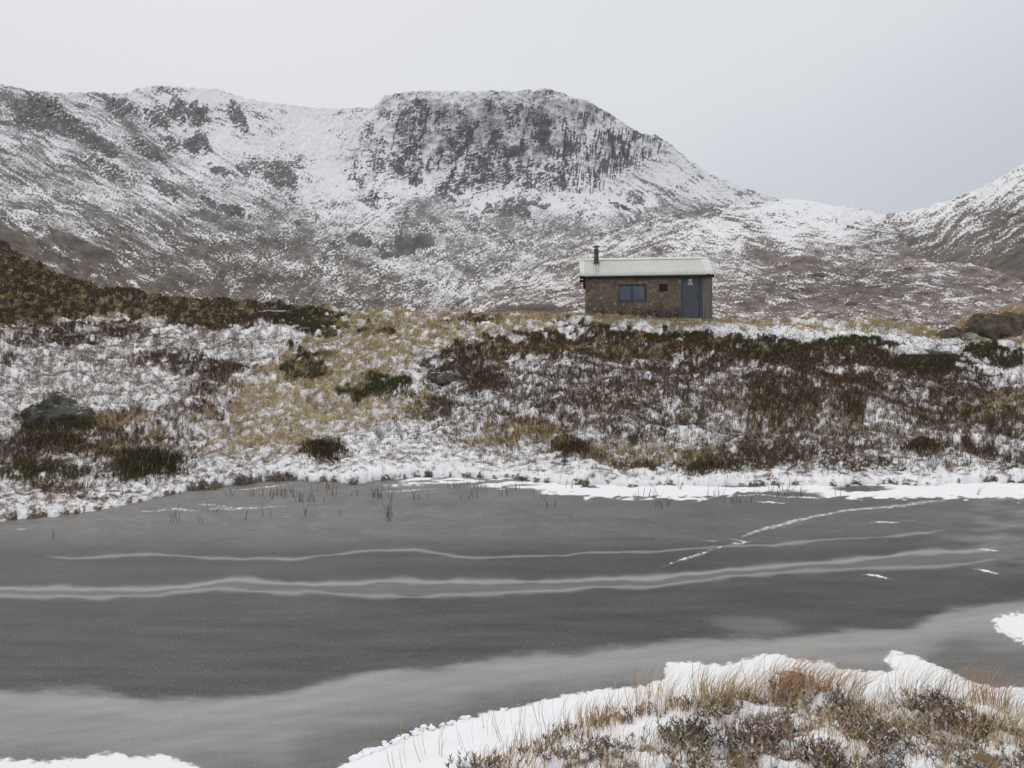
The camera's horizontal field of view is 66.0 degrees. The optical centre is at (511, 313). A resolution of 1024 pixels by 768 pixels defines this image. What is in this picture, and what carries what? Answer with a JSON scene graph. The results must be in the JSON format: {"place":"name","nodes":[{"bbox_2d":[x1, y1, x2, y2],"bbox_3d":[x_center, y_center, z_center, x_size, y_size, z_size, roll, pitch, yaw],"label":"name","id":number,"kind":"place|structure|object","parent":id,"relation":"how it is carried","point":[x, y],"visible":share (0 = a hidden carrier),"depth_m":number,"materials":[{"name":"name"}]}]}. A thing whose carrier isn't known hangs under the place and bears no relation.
{"place":"outdoors","nodes":[
{"label":"outdoors","id":0,"kind":"place"},
{"bbox_2d":[0,84,776,312],"bbox_3d":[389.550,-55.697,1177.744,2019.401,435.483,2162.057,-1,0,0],"label":"mountain","id":1,"kind":"structure","parent":0,"point":[434,201],"depth_m":559.12,"materials":[{"name":"white snow"}]},
{"bbox_2d":[0,477,1023,767],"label":"frozen lake","id":2,"kind":"structure","parent":0,"point":[340,627],"depth_m":8.18,"materials":[{"name":"grey ice"}]},
{"bbox_2d":[382,497,391,516],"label":"sedge clump","id":3,"kind":"object","parent":2,"relation":"on","point":[388,509],"visible":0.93,"depth_m":11.69,"materials":[{"name":"brown plant"}]},
{"bbox_2d":[348,715,470,761],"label":"snow","id":4,"kind":"structure","parent":2,"relation":"on","point":[371,750],"depth_m":5.54,"materials":[{"name":"white snow"}]},
{"bbox_2d":[708,485,726,496],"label":"sedge clump","id":5,"kind":"object","parent":2,"relation":"on","point":[716,492],"visible":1,"depth_m":12.78,"materials":[{"name":"brown plant"}]},
{"bbox_2d":[777,485,801,495],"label":"sedge clump","id":6,"kind":"object","parent":2,"relation":"on","point":[787,491],"visible":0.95,"depth_m":12.80,"materials":[{"name":"plant"}]},
{"bbox_2d":[0,243,1023,521],"bbox_3d":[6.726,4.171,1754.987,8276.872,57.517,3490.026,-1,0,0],"label":"ground","id":7,"kind":"structure","parent":0,"point":[366,467],"depth_m":17.66,"materials":[{"name":"white snow"}]},
{"bbox_2d":[20,391,80,426],"bbox_3d":[-10.586,2.229,18.213,1.369,0.864,1.144,-1,0,-17],"label":"boulder","id":8,"kind":"object","parent":7,"relation":"on","point":[57,405],"visible":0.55,"depth_m":17.92,"materials":[{"name":"grey stone"}]},
{"bbox_2d":[0,431,120,459],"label":"heather bush","id":9,"kind":"object","parent":7,"relation":"on","point":[60,435],"visible":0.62,"depth_m":15.18,"materials":[{"name":"brown plant"}]},
{"bbox_2d":[68,406,98,421],"bbox_3d":[-9.955,2.346,18.244,0.676,0.438,0.672,-1,0,-19],"label":"boulder","id":10,"kind":"object","parent":7,"relation":"on","point":[84,411],"visible":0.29,"depth_m":18.09,"materials":[{"name":"grey stone"}]},
{"bbox_2d":[95,445,204,486],"bbox_3d":[-6.610,2.652,14.130,2.209,0.574,1.748,-1,0,0],"label":"heather bush","id":11,"kind":"object","parent":7,"relation":"on","point":[148,458],"visible":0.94,"depth_m":14.04,"materials":[{"name":"brown plant"}]},
{"bbox_2d":[254,310,285,314],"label":"rock slab","id":12,"kind":"object","parent":7,"relation":"on","point":[268,312],"visible":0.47,"depth_m":44.06,"materials":[{"name":"grey stone"}]},
{"bbox_2d":[298,433,359,463],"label":"heather bush","id":13,"kind":"object","parent":7,"relation":"on","point":[322,445],"visible":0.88,"depth_m":15.33,"materials":[{"name":"brown plant"}]},
{"bbox_2d":[356,326,383,332],"bbox_3d":[-6.227,0.738,35.736,1.719,0.358,1.150,-1,0,-11],"label":"rock slab","id":14,"kind":"object","parent":7,"relation":"on","point":[362,328],"visible":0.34,"depth_m":35.39,"materials":[{"name":"grey stone"}]},
{"bbox_2d":[348,380,408,402],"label":"heather bush","id":15,"kind":"object","parent":7,"relation":"on","point":[380,385],"visible":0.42,"depth_m":21.84,"materials":[{"name":"plant"}]},
{"bbox_2d":[426,371,461,383],"bbox_3d":[-1.999,1.905,23.783,0.944,0.397,1.211,-1,0,34],"label":"boulder","id":16,"kind":"object","parent":7,"relation":"on","point":[447,377],"visible":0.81,"depth_m":23.41,"materials":[{"name":"grey stone"}]},
{"bbox_2d":[463,369,508,393],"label":"heather bush","id":17,"kind":"object","parent":7,"relation":"on","point":[484,375],"visible":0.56,"depth_m":22.09,"materials":[{"name":"brown plant"}]},
{"bbox_2d":[490,312,508,318],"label":"grass tussock","id":18,"kind":"object","parent":7,"relation":"on","point":[499,314],"depth_m":38.86,"materials":[{"name":"beige plant"}]},
{"bbox_2d":[0,240,1023,519],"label":"heather","id":19,"kind":"object","parent":7,"relation":"on","point":[938,364],"visible":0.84,"depth_m":23.44,"materials":[{"name":"brown plant"}]},
{"bbox_2d":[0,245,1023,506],"bbox_3d":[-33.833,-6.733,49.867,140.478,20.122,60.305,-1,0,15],"label":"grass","id":20,"kind":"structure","parent":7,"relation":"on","point":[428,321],"depth_m":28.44,"materials":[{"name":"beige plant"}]},
{"bbox_2d":[532,311,556,320],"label":"grass tussock","id":21,"kind":"object","parent":7,"relation":"on","point":[544,315],"depth_m":38.23,"materials":[{"name":"beige plant"}]},
{"bbox_2d":[542,437,602,460],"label":"heather bush","id":22,"kind":"object","parent":7,"relation":"on","point":[575,442],"visible":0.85,"depth_m":15.06,"materials":[{"name":"brown plant"}]},
{"bbox_2d":[579,245,714,320],"bbox_3d":[6.544,-1.337,39.213,6.330,4.177,3.960,-1,0,5],"label":"stone hut","id":23,"kind":"object","parent":7,"relation":"on","point":[667,287],"visible":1,"depth_m":37.62,"materials":[{"name":"stone"}]},
{"bbox_2d":[618,284,646,301],"bbox_3d":[5.743,-0.995,37.644,1.346,0.824,0.175,-1,0,4],"label":"window","id":24,"kind":"structure","parent":23,"relation":"in","point":[626,293],"depth_m":37.66,"materials":[{"name":"glass"}]},
{"bbox_2d":[682,278,699,317],"bbox_3d":[8.499,-0.779,37.417,0.796,1.910,0.095,-1,0,4],"label":"door","id":25,"kind":"structure","parent":23,"relation":"in","point":[690,286],"depth_m":37.41,"materials":[{"name":"blue paint"}]},
{"bbox_2d":[577,313,728,321],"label":"grass","id":26,"kind":"structure","parent":7,"relation":"on","point":[668,319],"depth_m":37.16,"materials":[{"name":"beige plant"}]},
{"bbox_2d":[875,336,917,348],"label":"heather bush","id":27,"kind":"object","parent":7,"relation":"on","point":[889,341],"visible":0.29,"depth_m":34.72,"materials":[{"name":"brown plant"}]},
{"bbox_2d":[899,435,960,454],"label":"heather bush","id":28,"kind":"object","parent":7,"relation":"on","point":[913,440],"visible":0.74,"depth_m":15.32,"materials":[{"name":"brown plant"}]},
{"bbox_2d":[922,349,953,354],"bbox_3d":[18.437,1.730,34.525,1.730,0.406,1.204,-1,0,11],"label":"boulder","id":29,"kind":"object","parent":7,"relation":"on","point":[933,351],"visible":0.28,"depth_m":34.14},
{"bbox_2d":[936,327,964,338],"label":"rock outcrop","id":30,"kind":"object","parent":7,"relation":"on","point":[952,332],"visible":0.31,"depth_m":40.77,"materials":[{"name":"grey stone"}]},
{"bbox_2d":[962,332,978,338],"bbox_3d":[22.896,1.095,39.323,0.784,0.350,0.494,-1,0,0],"label":"boulder","id":31,"kind":"object","parent":7,"relation":"on","point":[971,335],"visible":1,"depth_m":39.16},
{"bbox_2d":[957,311,1023,340],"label":"rock outcrop","id":32,"kind":"object","parent":7,"relation":"on","point":[1006,324],"visible":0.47,"depth_m":39.92,"materials":[{"name":"grey stone"}]},
{"bbox_2d":[992,349,1023,367],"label":"heather bush","id":33,"kind":"object","parent":7,"relation":"on","point":[1010,359],"visible":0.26,"depth_m":31.36,"materials":[{"name":"brown plant"}]},
{"bbox_2d":[0,0,1023,214],"label":"sky","id":34,"kind":"structure","parent":0,"point":[883,107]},
{"bbox_2d":[342,642,1023,767],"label":"bank","id":35,"kind":"structure","parent":0,"point":[432,741],"depth_m":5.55,"materials":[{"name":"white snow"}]},
{"bbox_2d":[575,688,630,736],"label":"grass tussock","id":36,"kind":"object","parent":35,"relation":"on","point":[602,715],"depth_m":5.59,"materials":[{"name":"beige plant"}]},
{"bbox_2d":[632,656,710,714],"bbox_3d":[1.194,2.804,5.971,0.598,0.372,0.541,-1,0,11],"label":"grass tussock","id":37,"kind":"object","parent":35,"relation":"on","point":[660,695],"depth_m":5.95,"materials":[{"name":"beige plant"}]},
{"bbox_2d":[655,713,717,752],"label":"heather clump","id":38,"kind":"object","parent":35,"relation":"on","point":[675,725],"visible":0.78,"depth_m":5.22,"materials":[{"name":"brown plant"}]},
{"bbox_2d":[694,694,740,719],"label":"heather clump","id":39,"kind":"object","parent":35,"relation":"on","point":[717,713],"visible":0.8,"depth_m":5.57,"materials":[{"name":"brown plant"}]},
{"bbox_2d":[689,651,778,707],"bbox_3d":[1.690,2.744,5.901,0.638,0.430,0.633,-1,0,-35],"label":"grass tussock","id":40,"kind":"object","parent":35,"relation":"on","point":[728,684],"depth_m":5.89,"materials":[{"name":"beige plant"}]},
{"bbox_2d":[445,670,1023,767],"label":"heather","id":41,"kind":"object","parent":35,"relation":"on","point":[605,741],"visible":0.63,"depth_m":5.08,"materials":[{"name":"brown plant"}]},
{"bbox_2d":[718,714,787,757],"bbox_3d":[1.586,2.744,5.156,0.438,0.262,0.411,-1,0,29],"label":"heather clump","id":42,"kind":"object","parent":35,"relation":"on","point":[742,735],"visible":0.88,"depth_m":5.10,"materials":[{"name":"brown plant"}]},
{"bbox_2d":[749,642,867,706],"bbox_3d":[2.275,2.732,6.007,0.815,0.420,0.816,-1,0,41],"label":"grass tussock","id":43,"kind":"object","parent":35,"relation":"on","point":[773,677],"depth_m":5.95,"materials":[{"name":"brown plant"}]},
{"bbox_2d":[793,727,848,767],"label":"heather clump","id":44,"kind":"object","parent":35,"relation":"on","point":[816,750],"visible":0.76,"depth_m":4.72,"materials":[{"name":"brown plant"}]},
{"bbox_2d":[810,653,893,698],"bbox_3d":[2.594,2.781,6.027,0.622,0.344,0.622,-1,0,0],"label":"grass tussock","id":45,"kind":"object","parent":35,"relation":"on","point":[849,675],"depth_m":6.02,"materials":[{"name":"beige plant"}]},
{"bbox_2d":[843,721,896,744],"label":"heather clump","id":46,"kind":"object","parent":35,"relation":"on","point":[887,740],"visible":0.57,"depth_m":5.01,"materials":[{"name":"brown plant"}]},
{"bbox_2d":[850,682,930,735],"bbox_3d":[2.483,2.637,5.188,0.460,0.346,0.518,-1,0,0],"label":"grass tussock","id":47,"kind":"object","parent":35,"relation":"on","point":[880,720],"depth_m":5.19,"materials":[{"name":"brown plant"}]},
{"bbox_2d":[897,656,986,699],"bbox_3d":[3.304,2.749,6.023,0.673,0.440,0.482,-1,0,15],"label":"grass tussock","id":48,"kind":"object","parent":35,"relation":"on","point":[928,687],"depth_m":6.00,"materials":[{"name":"beige plant"}]},
{"bbox_2d":[937,702,1006,741],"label":"heather clump","id":49,"kind":"object","parent":35,"relation":"on","point":[948,714],"visible":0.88,"depth_m":5.26,"materials":[{"name":"brown plant"}]},
{"bbox_2d":[960,657,1023,712],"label":"grass tussock","id":50,"kind":"object","parent":35,"relation":"on","point":[986,691],"depth_m":5.91,"materials":[{"name":"brown plant"}]},
{"bbox_2d":[975,683,1023,744],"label":"grass tussock","id":51,"kind":"object","parent":35,"relation":"on","point":[996,730],"depth_m":5.11,"materials":[{"name":"beige plant"}]},
{"bbox_2d":[453,198,1023,329],"bbox_3d":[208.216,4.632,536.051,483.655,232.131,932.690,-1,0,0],"label":"hill","id":52,"kind":"structure","parent":0,"point":[767,259],"depth_m":256.76,"materials":[{"name":"white snow"}]},
{"bbox_2d":[811,272,825,276],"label":"boulder","id":53,"kind":"object","parent":52,"relation":"on","point":[817,274],"visible":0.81,"depth_m":213.12,"materials":[{"name":"grey stone"}]},
{"bbox_2d":[845,301,856,304],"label":"boulder","id":54,"kind":"object","parent":52,"relation":"on","point":[851,303],"visible":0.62,"depth_m":135.23,"materials":[{"name":"grey stone"}]},
{"bbox_2d":[884,164,1023,280],"bbox_3d":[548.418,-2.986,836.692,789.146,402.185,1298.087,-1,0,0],"label":"hillside","id":55,"kind":"structure","parent":0,"point":[983,226],"depth_m":593.39,"materials":[{"name":"white snow"}]}
]}

